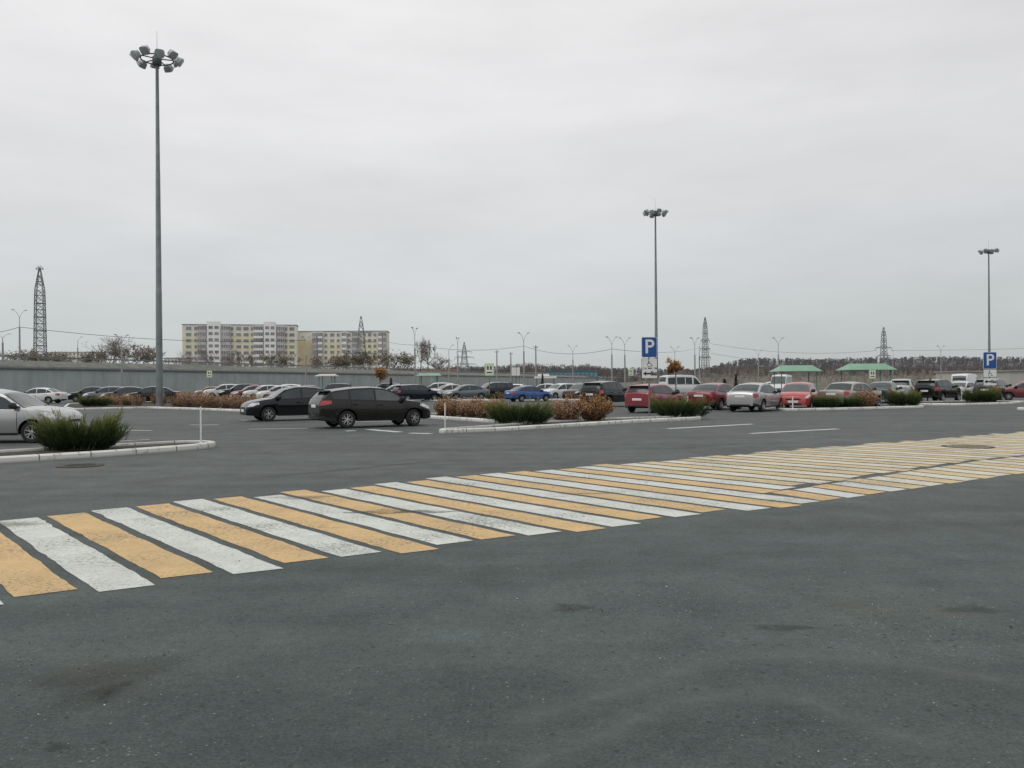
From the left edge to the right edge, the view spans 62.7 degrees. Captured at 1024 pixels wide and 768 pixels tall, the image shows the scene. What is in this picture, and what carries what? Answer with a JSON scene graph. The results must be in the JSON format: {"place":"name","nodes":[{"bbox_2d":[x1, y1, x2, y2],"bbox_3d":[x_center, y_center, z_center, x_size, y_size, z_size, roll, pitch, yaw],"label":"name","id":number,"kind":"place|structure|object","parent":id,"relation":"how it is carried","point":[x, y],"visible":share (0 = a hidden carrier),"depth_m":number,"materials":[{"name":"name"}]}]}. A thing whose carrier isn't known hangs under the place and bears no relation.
{"place":"outdoors","nodes":[
{"label":"outdoors","id":0,"kind":"place"},
{"bbox_2d":[47,352,106,362],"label":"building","id":1,"kind":"structure","parent":0,"point":[75,355],"depth_m":519.98,"materials":[{"name":"concrete"}]},
{"bbox_2d":[0,360,629,377],"bbox_3d":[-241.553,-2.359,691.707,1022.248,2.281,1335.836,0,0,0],"label":"embankment","id":2,"kind":"structure","parent":0,"point":[91,365],"depth_m":140.38,"materials":[{"name":"concrete"}]},
{"bbox_2d":[11,309,26,359],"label":"street lamp","id":3,"kind":"object","parent":2,"relation":"on","point":[19,337],"visible":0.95,"depth_m":124.92,"materials":[{"name":"metal"}]},
{"bbox_2d":[22,327,297,341],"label":"overhead wire","id":4,"kind":"object","parent":3,"relation":"attached to","point":[165,339],"visible":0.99,"depth_m":138.16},
{"bbox_2d":[0,349,65,360],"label":"bare tree","id":5,"kind":"object","parent":2,"relation":"on","point":[31,354],"visible":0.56,"depth_m":188.81,"materials":[{"name":"brown plant"}]},
{"bbox_2d":[33,266,46,360],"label":"lattice pylon","id":6,"kind":"object","parent":2,"relation":"on","point":[37,283],"visible":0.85,"depth_m":219.52,"materials":[{"name":"metal"}]},
{"bbox_2d":[72,349,110,362],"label":"bare tree","id":7,"kind":"object","parent":2,"relation":"on","point":[91,354],"visible":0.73,"depth_m":169.78,"materials":[{"name":"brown plant"}]},
{"bbox_2d":[86,336,133,362],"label":"bare tree","id":8,"kind":"object","parent":2,"relation":"on","point":[118,349],"visible":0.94,"depth_m":164.64,"materials":[{"name":"brown plant"}]},
{"bbox_2d":[98,341,165,363],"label":"bare tree","id":9,"kind":"object","parent":2,"relation":"on","point":[132,347],"visible":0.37,"depth_m":171.60,"materials":[{"name":"brown plant"}]},
{"bbox_2d":[104,342,164,363],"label":"bare tree","id":10,"kind":"object","parent":2,"relation":"on","point":[145,354],"visible":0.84,"depth_m":167.47,"materials":[{"name":"brown plant"}]},
{"bbox_2d":[182,321,298,367],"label":"apartment block","id":11,"kind":"structure","parent":2,"relation":"on","point":[272,334],"depth_m":391.22,"materials":[{"name":"concrete"}]},
{"bbox_2d":[252,349,303,366],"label":"bare tree","id":12,"kind":"object","parent":2,"relation":"on","point":[265,358],"visible":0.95,"depth_m":239.38,"materials":[{"name":"brown plant"}]},
{"bbox_2d":[4,352,571,375],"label":"shrubbery","id":13,"kind":"object","parent":2,"relation":"on","point":[277,365],"visible":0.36,"depth_m":169.31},
{"bbox_2d":[0,355,606,375],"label":"guard rail","id":14,"kind":"object","parent":2,"relation":"on","point":[94,359],"visible":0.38,"depth_m":146.43,"materials":[{"name":"metal"}]},
{"bbox_2d":[310,351,346,368],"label":"bare tree","id":15,"kind":"object","parent":2,"relation":"on","point":[336,360],"visible":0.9,"depth_m":260.98,"materials":[{"name":"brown plant"}]},
{"bbox_2d":[298,331,389,369],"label":"apartment block","id":16,"kind":"structure","parent":2,"relation":"on","point":[325,345],"depth_m":410.81,"materials":[{"name":"concrete"}]},
{"bbox_2d":[344,316,377,369],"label":"lattice pylon","id":17,"kind":"object","parent":2,"relation":"on","point":[362,334],"visible":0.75,"depth_m":299.35,"materials":[{"name":"metal"}]},
{"bbox_2d":[340,348,393,369],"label":"bare tree","id":18,"kind":"object","parent":2,"relation":"on","point":[362,359],"visible":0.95,"depth_m":260.46,"materials":[{"name":"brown plant"}]},
{"bbox_2d":[380,349,423,370],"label":"bare tree","id":19,"kind":"object","parent":2,"relation":"on","point":[406,359],"visible":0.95,"depth_m":253.22,"materials":[{"name":"brown plant"}]},
{"bbox_2d":[415,335,428,370],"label":"bare tree","id":20,"kind":"object","parent":2,"relation":"on","point":[422,349],"visible":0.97,"depth_m":238.88,"materials":[{"name":"grey plant"}]},
{"bbox_2d":[424,354,452,368],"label":"bare tree","id":21,"kind":"object","parent":2,"relation":"on","point":[433,364],"visible":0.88,"depth_m":329.96,"materials":[{"name":"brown plant"}]},
{"bbox_2d":[452,342,471,372],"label":"lattice pylon","id":22,"kind":"object","parent":2,"relation":"on","point":[466,359],"visible":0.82,"depth_m":419.52,"materials":[{"name":"metal"}]},
{"bbox_2d":[477,356,1023,379],"bbox_3d":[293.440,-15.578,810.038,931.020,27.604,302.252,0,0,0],"label":"woodland","id":23,"kind":"object","parent":2,"relation":"on","point":[964,359],"visible":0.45,"depth_m":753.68,"materials":[{"name":"plant"}]},
{"bbox_2d":[0,388,1023,767],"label":"car park asphalt","id":24,"kind":"object","parent":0,"point":[320,662],"depth_m":5.49,"materials":[{"name":"asphalt"}]},
{"bbox_2d":[0,389,83,442],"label":"parked car","id":25,"kind":"object","parent":24,"relation":"on","point":[14,405],"visible":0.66,"depth_m":22.89,"materials":[{"name":"silver paint"}]},
{"bbox_2d":[23,387,67,402],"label":"parked car","id":26,"kind":"object","parent":24,"relation":"on","point":[49,395],"visible":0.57,"depth_m":75.27,"materials":[{"name":"white paint"}]},
{"bbox_2d":[55,463,103,467],"bbox_3d":[-8.372,1.574,16.280,0.840,0.019,0.840,0,0,-17],"label":"manhole cover","id":27,"kind":"object","parent":24,"relation":"on","point":[80,465],"visible":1,"depth_m":16.15,"materials":[{"name":"metal"}]},
{"bbox_2d":[68,387,101,401],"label":"parked car","id":28,"kind":"object","parent":24,"relation":"on","point":[73,396],"visible":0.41,"depth_m":80.85,"materials":[{"name":"paint"}]},
{"bbox_2d":[0,443,195,455],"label":"planting bed","id":29,"kind":"object","parent":24,"relation":"on","point":[66,451],"visible":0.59,"depth_m":19.04,"materials":[{"name":"soil"}]},
{"bbox_2d":[23,406,134,450],"bbox_3d":[-9.968,1.015,19.344,2.706,1.076,1.937,0,0,24],"label":"juniper bush","id":30,"kind":"object","parent":29,"relation":"on","point":[63,434],"visible":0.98,"depth_m":18.88,"materials":[{"name":"green plant"}]},
{"bbox_2d":[82,386,120,398],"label":"parked car","id":31,"kind":"object","parent":24,"relation":"on","point":[107,389],"visible":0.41,"depth_m":77.68,"materials":[{"name":"paint"}]},
{"bbox_2d":[0,440,215,463],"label":"kerb","id":32,"kind":"structure","parent":24,"relation":"on","point":[206,444],"depth_m":18.63,"materials":[{"name":"concrete"}]},
{"bbox_2d":[100,386,144,401],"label":"parked car","id":33,"kind":"object","parent":24,"relation":"on","point":[126,390],"visible":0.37,"depth_m":74.24,"materials":[{"name":"paint"}]},
{"bbox_2d":[67,402,234,408],"bbox_3d":[-23.865,1.556,57.530,11.122,0.001,47.279,0,0,-35],"label":"planting bed","id":34,"kind":"object","parent":24,"relation":"on","point":[144,404],"visible":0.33,"depth_m":59.96,"materials":[{"name":"soil"}]},
{"bbox_2d":[76,394,113,405],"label":"juniper bush","id":35,"kind":"object","parent":34,"relation":"on","point":[90,401],"visible":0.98,"depth_m":59.99,"materials":[{"name":"green plant"}]},
{"bbox_2d":[93,392,146,405],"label":"barberry hedge","id":36,"kind":"object","parent":34,"relation":"on","point":[125,399],"visible":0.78,"depth_m":62.43,"materials":[{"name":"brown plant"}]},
{"bbox_2d":[167,390,268,408],"bbox_3d":[-17.025,0.956,51.475,1.992,1.309,18.804,0,0,-44],"label":"barberry hedge","id":37,"kind":"object","parent":34,"relation":"on","point":[190,400],"visible":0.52,"depth_m":53.27,"materials":[{"name":"brown plant"}]},
{"bbox_2d":[64,401,239,411],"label":"kerb","id":38,"kind":"structure","parent":24,"relation":"on","point":[180,408],"depth_m":54.23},
{"bbox_2d":[125,386,180,402],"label":"parked car","id":39,"kind":"object","parent":24,"relation":"on","point":[147,392],"visible":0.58,"depth_m":70.27,"materials":[{"name":"black paint"}]},
{"bbox_2d":[129,45,183,406],"bbox_3d":[-24.222,-11.251,57.470,3.479,25.800,3.489,0,0,0],"label":"floodlight mast","id":40,"kind":"object","parent":24,"relation":"on","point":[156,63],"visible":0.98,"depth_m":57.34,"materials":[{"name":"metal"}]},
{"bbox_2d":[202,384,236,396],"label":"parked car","id":41,"kind":"object","parent":24,"relation":"on","point":[222,387],"visible":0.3,"depth_m":91.06,"materials":[{"name":"white paint"}]},
{"bbox_2d":[217,384,256,398],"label":"parked car","id":42,"kind":"object","parent":24,"relation":"on","point":[227,392],"visible":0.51,"depth_m":86.94,"materials":[{"name":"black paint"}]},
{"bbox_2d":[242,385,277,399],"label":"parked car","id":43,"kind":"object","parent":24,"relation":"on","point":[260,388],"visible":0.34,"depth_m":83.19,"materials":[{"name":"white paint"}]},
{"bbox_2d":[255,385,289,397],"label":"parked car","id":44,"kind":"object","parent":24,"relation":"on","point":[271,390],"visible":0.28,"depth_m":78.94,"materials":[{"name":"white paint"}]},
{"bbox_2d":[240,386,323,420],"bbox_3d":[-9.505,0.829,36.798,4.488,1.485,2.016,0,0,-29],"label":"parked car","id":45,"kind":"object","parent":24,"relation":"on","point":[291,401],"visible":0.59,"depth_m":35.82,"materials":[{"name":"black paint"}]},
{"bbox_2d":[308,386,429,427],"bbox_3d":[-5.145,0.816,30.603,4.257,1.466,1.943,0,0,-30],"label":"parked car","id":46,"kind":"object","parent":24,"relation":"on","point":[345,407],"visible":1,"depth_m":29.74,"materials":[{"name":"paint"}]},
{"bbox_2d":[374,366,387,387],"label":"ornamental tree","id":47,"kind":"object","parent":24,"relation":"on","point":[379,372],"visible":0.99,"depth_m":93.87,"materials":[{"name":"brown plant"}]},
{"bbox_2d":[392,384,441,399],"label":"parked car","id":48,"kind":"object","parent":24,"relation":"on","point":[412,391],"visible":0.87,"depth_m":72.67,"materials":[{"name":"blue paint"}]},
{"bbox_2d":[434,384,464,398],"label":"parked car","id":49,"kind":"object","parent":24,"relation":"on","point":[444,388],"visible":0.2,"depth_m":83.26,"materials":[{"name":"white paint"}]},
{"bbox_2d":[431,414,489,418],"bbox_3d":[-1.602,1.427,36.175,2.265,0.001,8.777,0,0,-30],"label":"planting bed","id":50,"kind":"object","parent":24,"relation":"on","point":[457,416],"visible":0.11,"depth_m":37.01,"materials":[{"name":"soil"}]},
{"bbox_2d":[432,395,507,417],"bbox_3d":[-1.823,0.966,36.595,1.510,1.089,6.546,0,0,-29],"label":"barberry hedge","id":51,"kind":"object","parent":50,"relation":"on","point":[467,408],"visible":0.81,"depth_m":36.42,"materials":[{"name":"brown plant"}]},
{"bbox_2d":[442,384,488,398],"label":"parked car","id":52,"kind":"object","parent":24,"relation":"on","point":[466,391],"visible":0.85,"depth_m":78.33,"materials":[{"name":"paint"}]},
{"bbox_2d":[429,413,512,422],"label":"kerb","id":53,"kind":"structure","parent":24,"relation":"on","point":[461,419],"depth_m":34.63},
{"bbox_2d":[485,363,493,395],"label":"crossing sign","id":54,"kind":"object","parent":24,"relation":"on","point":[489,369],"visible":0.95,"depth_m":73.49,"materials":[{"name":"metal"}]},
{"bbox_2d":[481,382,514,398],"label":"parked car","id":55,"kind":"object","parent":24,"relation":"on","point":[500,387],"visible":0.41,"depth_m":81.50,"materials":[{"name":"blue paint"}]},
{"bbox_2d":[0,433,1023,604],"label":"zebra crossing","id":56,"kind":"object","parent":24,"relation":"on","point":[23,572],"visible":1,"depth_m":10.25,"materials":[{"name":"white paint"}]},
{"bbox_2d":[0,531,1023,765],"bbox_3d":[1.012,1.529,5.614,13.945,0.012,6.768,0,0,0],"label":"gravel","id":57,"kind":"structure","parent":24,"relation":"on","point":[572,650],"depth_m":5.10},
{"bbox_2d":[504,385,552,401],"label":"parked car","id":58,"kind":"object","parent":24,"relation":"on","point":[521,393],"visible":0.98,"depth_m":68.75,"materials":[{"name":"blue paint"}]},
{"bbox_2d":[543,383,575,398],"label":"parked car","id":59,"kind":"object","parent":24,"relation":"on","point":[556,390],"visible":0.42,"depth_m":79.06,"materials":[{"name":"white paint"}]},
{"bbox_2d":[439,416,700,433],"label":"kerb","id":60,"kind":"structure","parent":24,"relation":"on","point":[476,429],"depth_m":29.13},
{"bbox_2d":[562,383,583,398],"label":"parked car","id":61,"kind":"object","parent":24,"relation":"on","point":[575,389],"visible":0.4,"depth_m":73.61,"materials":[{"name":"silver paint"}]},
{"bbox_2d":[479,417,674,427],"bbox_3d":[2.449,1.405,30.726,12.973,0.001,1.805,0,0,-42],"label":"planting bed","id":62,"kind":"object","parent":24,"relation":"on","point":[571,422],"visible":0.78,"depth_m":30.82,"materials":[{"name":"soil"}]},
{"bbox_2d":[482,396,553,423],"bbox_3d":[0.222,0.924,30.067,2.736,1.115,2.076,0,0,0],"label":"juniper bush","id":63,"kind":"object","parent":62,"relation":"on","point":[527,413],"visible":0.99,"depth_m":29.71,"materials":[{"name":"green plant"}]},
{"bbox_2d":[547,397,590,419],"bbox_3d":[2.038,0.969,32.009,1.943,1.104,1.494,0,0,0],"label":"barberry shrub","id":64,"kind":"object","parent":62,"relation":"on","point":[566,411],"visible":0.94,"depth_m":31.83,"materials":[{"name":"brown plant"}]},
{"bbox_2d":[572,389,615,420],"bbox_3d":[3.108,0.823,32.395,1.929,1.242,1.591,0,0,0],"label":"barberry shrub","id":65,"kind":"object","parent":62,"relation":"on","point":[599,409],"visible":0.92,"depth_m":32.15,"materials":[{"name":"brown plant"}]},
{"bbox_2d":[641,337,656,416],"bbox_3d":[5.659,-0.279,34.632,0.660,3.315,0.104,0,0,-6],"label":"parking sign","id":66,"kind":"object","parent":62,"relation":"on","point":[648,347],"visible":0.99,"depth_m":34.59,"materials":[{"name":"metal"}]},
{"bbox_2d":[580,381,627,402],"bbox_3d":[6.133,0.620,53.605,2.059,1.643,4.394,0,0,38],"label":"parked car","id":67,"kind":"object","parent":24,"relation":"on","point":[615,391],"visible":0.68,"depth_m":52.20,"materials":[{"name":"black paint"}]},
{"bbox_2d":[625,384,682,411],"bbox_3d":[7.430,0.710,43.605,1.949,1.470,4.104,0,0,36],"label":"parked car","id":68,"kind":"object","parent":24,"relation":"on","point":[636,396],"visible":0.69,"depth_m":42.17,"materials":[{"name":"red paint"}]},
{"bbox_2d":[642,208,668,383],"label":"floodlight mast","id":69,"kind":"object","parent":24,"relation":"on","point":[651,213],"visible":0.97,"depth_m":110.85,"materials":[{"name":"metal"}]},
{"bbox_2d":[666,356,683,390],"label":"ornamental tree","id":70,"kind":"object","parent":24,"relation":"on","point":[674,366],"visible":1,"depth_m":65.87,"materials":[{"name":"brown plant"}]},
{"bbox_2d":[659,375,701,392],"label":"minibus","id":71,"kind":"object","parent":24,"relation":"on","point":[686,383],"visible":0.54,"depth_m":91.98,"materials":[{"name":"white paint"}]},
{"bbox_2d":[650,394,714,416],"bbox_3d":[6.917,0.840,35.014,2.019,1.204,3.056,0,0,-34],"label":"juniper bush","id":72,"kind":"object","parent":24,"relation":"on","point":[684,408],"visible":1,"depth_m":34.51,"materials":[{"name":"green plant"}]},
{"bbox_2d":[686,383,741,409],"bbox_3d":[11.374,0.671,46.805,2.016,1.485,4.488,0,0,38],"label":"parked car","id":73,"kind":"object","parent":24,"relation":"on","point":[716,392],"visible":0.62,"depth_m":45.34,"materials":[{"name":"paint"}]},
{"bbox_2d":[726,383,782,411],"bbox_3d":[12.789,0.664,44.005,2.016,1.485,4.488,0,0,37],"label":"parked car","id":74,"kind":"object","parent":24,"relation":"on","point":[760,396],"visible":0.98,"depth_m":42.61,"materials":[{"name":"silver paint"}]},
{"bbox_2d":[768,374,791,390],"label":"minibus","id":75,"kind":"object","parent":24,"relation":"on","point":[786,378],"visible":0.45,"depth_m":94.61,"materials":[{"name":"white paint"}]},
{"bbox_2d":[769,365,821,390],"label":"trolley shelter","id":76,"kind":"object","parent":24,"relation":"on","point":[796,368],"visible":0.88,"depth_m":87.11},
{"bbox_2d":[777,382,817,407],"bbox_3d":[15.733,0.634,46.196,1.989,1.500,4.188,0,0,26],"label":"parked car","id":77,"kind":"object","parent":24,"relation":"on","point":[801,393],"visible":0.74,"depth_m":44.70,"materials":[{"name":"paint"}]},
{"bbox_2d":[818,382,881,405],"bbox_3d":[18.976,0.611,47.004,4.668,1.498,2.097,0,0,-42],"label":"parked car","id":78,"kind":"object","parent":24,"relation":"on","point":[847,390],"visible":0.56,"depth_m":45.86,"materials":[{"name":"beige paint"}]},
{"bbox_2d":[777,405,923,410],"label":"kerb","id":79,"kind":"structure","parent":24,"relation":"on","point":[841,408],"depth_m":44.43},
{"bbox_2d":[835,363,896,381],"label":"trolley shelter","id":80,"kind":"object","parent":24,"relation":"on","point":[850,367],"visible":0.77,"depth_m":83.21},
{"bbox_2d":[869,381,901,402],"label":"parked car","id":81,"kind":"object","parent":24,"relation":"on","point":[883,387],"visible":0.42,"depth_m":57.23,"materials":[{"name":"teal paint"}]},
{"bbox_2d":[889,379,914,399],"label":"parked car","id":82,"kind":"object","parent":24,"relation":"on","point":[905,384],"visible":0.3,"depth_m":62.06,"materials":[{"name":"silver paint"}]},
{"bbox_2d":[914,379,960,400],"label":"parked car","id":83,"kind":"object","parent":24,"relation":"on","point":[939,389],"visible":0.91,"depth_m":58.26,"materials":[{"name":"black paint"}]},
{"bbox_2d":[894,400,1023,405],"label":"kerb","id":84,"kind":"structure","parent":24,"relation":"on","point":[967,404],"depth_m":51.19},
{"bbox_2d":[952,381,973,395],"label":"parked car","id":85,"kind":"object","parent":24,"relation":"on","point":[968,385],"visible":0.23,"depth_m":73.34,"materials":[{"name":"white paint"}]},
{"bbox_2d":[951,373,977,382],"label":"delivery van","id":86,"kind":"object","parent":24,"relation":"on","point":[973,378],"visible":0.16,"depth_m":82.34,"materials":[{"name":"white paint"}]},
{"bbox_2d":[919,401,1012,402],"bbox_3d":[28.949,1.192,54.197,10.655,0.001,4.852,0,0,-25],"label":"planting bed","id":87,"kind":"object","parent":24,"relation":"on","point":[962,402],"visible":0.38,"depth_m":54.59,"materials":[{"name":"soil"}]},
{"bbox_2d":[953,385,1003,402],"bbox_3d":[30.134,0.585,54.051,2.372,1.291,2.826,0,0,-41],"label":"juniper bush","id":88,"kind":"object","parent":87,"relation":"on","point":[985,395],"visible":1,"depth_m":53.58,"materials":[{"name":"green plant"}]},
{"bbox_2d":[983,352,996,401],"bbox_3d":[31.297,-0.461,55.032,0.860,3.271,0.104,0,0,3],"label":"parking sign","id":89,"kind":"object","parent":87,"relation":"on","point":[989,364],"visible":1,"depth_m":54.99,"materials":[{"name":"metal"}]},
{"bbox_2d":[942,445,994,448],"bbox_3d":[10.521,1.438,19.382,1.100,0.019,1.100,0,0,-17],"label":"manhole cover","id":90,"kind":"object","parent":24,"relation":"on","point":[970,446],"visible":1,"depth_m":19.23,"materials":[{"name":"metal"}]},
{"bbox_2d":[977,248,999,377],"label":"floodlight mast","id":91,"kind":"object","parent":24,"relation":"on","point":[989,251],"visible":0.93,"depth_m":145.86,"materials":[{"name":"metal"}]},
{"bbox_2d":[972,378,1011,399],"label":"parked car","id":92,"kind":"object","parent":24,"relation":"on","point":[1002,383],"visible":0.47,"depth_m":61.28,"materials":[{"name":"paint"}]},
{"bbox_2d":[1002,381,1023,399],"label":"parked car","id":93,"kind":"object","parent":24,"relation":"on","point":[1016,391],"visible":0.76,"depth_m":61.24,"materials":[{"name":"paint"}]},
{"bbox_2d":[0,0,1023,373],"label":"sky","id":94,"kind":"structure","parent":0,"point":[828,175],"materials":[{"name":"grey"}]},
{"bbox_2d":[620,372,935,387],"bbox_3d":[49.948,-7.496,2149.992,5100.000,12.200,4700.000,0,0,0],"label":"ground","id":95,"kind":"structure","parent":0,"point":[823,383],"depth_m":262.10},
{"bbox_2d":[0,366,630,394],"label":"retaining wall","id":96,"kind":"structure","parent":95,"relation":"on","point":[22,379],"depth_m":132.85,"materials":[{"name":"concrete"}]},
{"bbox_2d":[394,362,701,382],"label":"woodland","id":97,"kind":"object","parent":95,"relation":"on","point":[602,371],"visible":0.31,"depth_m":456.65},
{"bbox_2d":[545,371,597,380],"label":"building","id":98,"kind":"structure","parent":95,"relation":"on","point":[589,373],"depth_m":429.99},
{"bbox_2d":[700,317,710,377],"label":"lattice pylon","id":99,"kind":"object","parent":95,"relation":"on","point":[704,341],"visible":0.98,"depth_m":329.43,"materials":[{"name":"metal"}]},
{"bbox_2d":[638,368,1023,383],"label":"shrubbery","id":100,"kind":"object","parent":95,"relation":"on","point":[796,375],"visible":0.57,"depth_m":263.23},
{"bbox_2d":[875,327,890,374],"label":"lattice pylon","id":101,"kind":"object","parent":95,"relation":"on","point":[884,346],"visible":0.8,"depth_m":329.36,"materials":[{"name":"metal"}]},
{"bbox_2d":[934,371,980,381],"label":"building","id":102,"kind":"structure","parent":95,"relation":"on","point":[946,375],"depth_m":193.23,"materials":[{"name":"concrete"}]},
{"bbox_2d":[979,370,1023,385],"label":"building","id":103,"kind":"structure","parent":95,"relation":"on","point":[1013,377],"depth_m":170.00,"materials":[{"name":"concrete"}]},
{"bbox_2d":[627,362,1019,376],"bbox_3d":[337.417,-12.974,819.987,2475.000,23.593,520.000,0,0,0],"label":"hills","id":104,"kind":"structure","parent":0,"point":[914,365],"depth_m":758.85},
{"label":"planting bed","id":105,"kind":"structure","parent":0,"visible":0},
{"bbox_2d":[811,394,842,407],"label":"juniper bush","id":106,"kind":"object","parent":105,"relation":"on","point":[826,402],"visible":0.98,"depth_m":44.31,"materials":[{"name":"green plant"}]},
{"bbox_2d":[837,394,865,406],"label":"juniper bush","id":107,"kind":"object","parent":105,"relation":"on","point":[855,401],"visible":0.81,"depth_m":44.92,"materials":[{"name":"green plant"}]},
{"bbox_2d":[857,388,883,406],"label":"barberry shrub","id":108,"kind":"object","parent":105,"relation":"on","point":[868,398],"visible":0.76,"depth_m":45.44,"materials":[{"name":"brown plant"}]},
{"bbox_2d":[884,386,922,405],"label":"juniper bush","id":109,"kind":"object","parent":105,"relation":"on","point":[914,398],"visible":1,"depth_m":46.84,"materials":[{"name":"green plant"}]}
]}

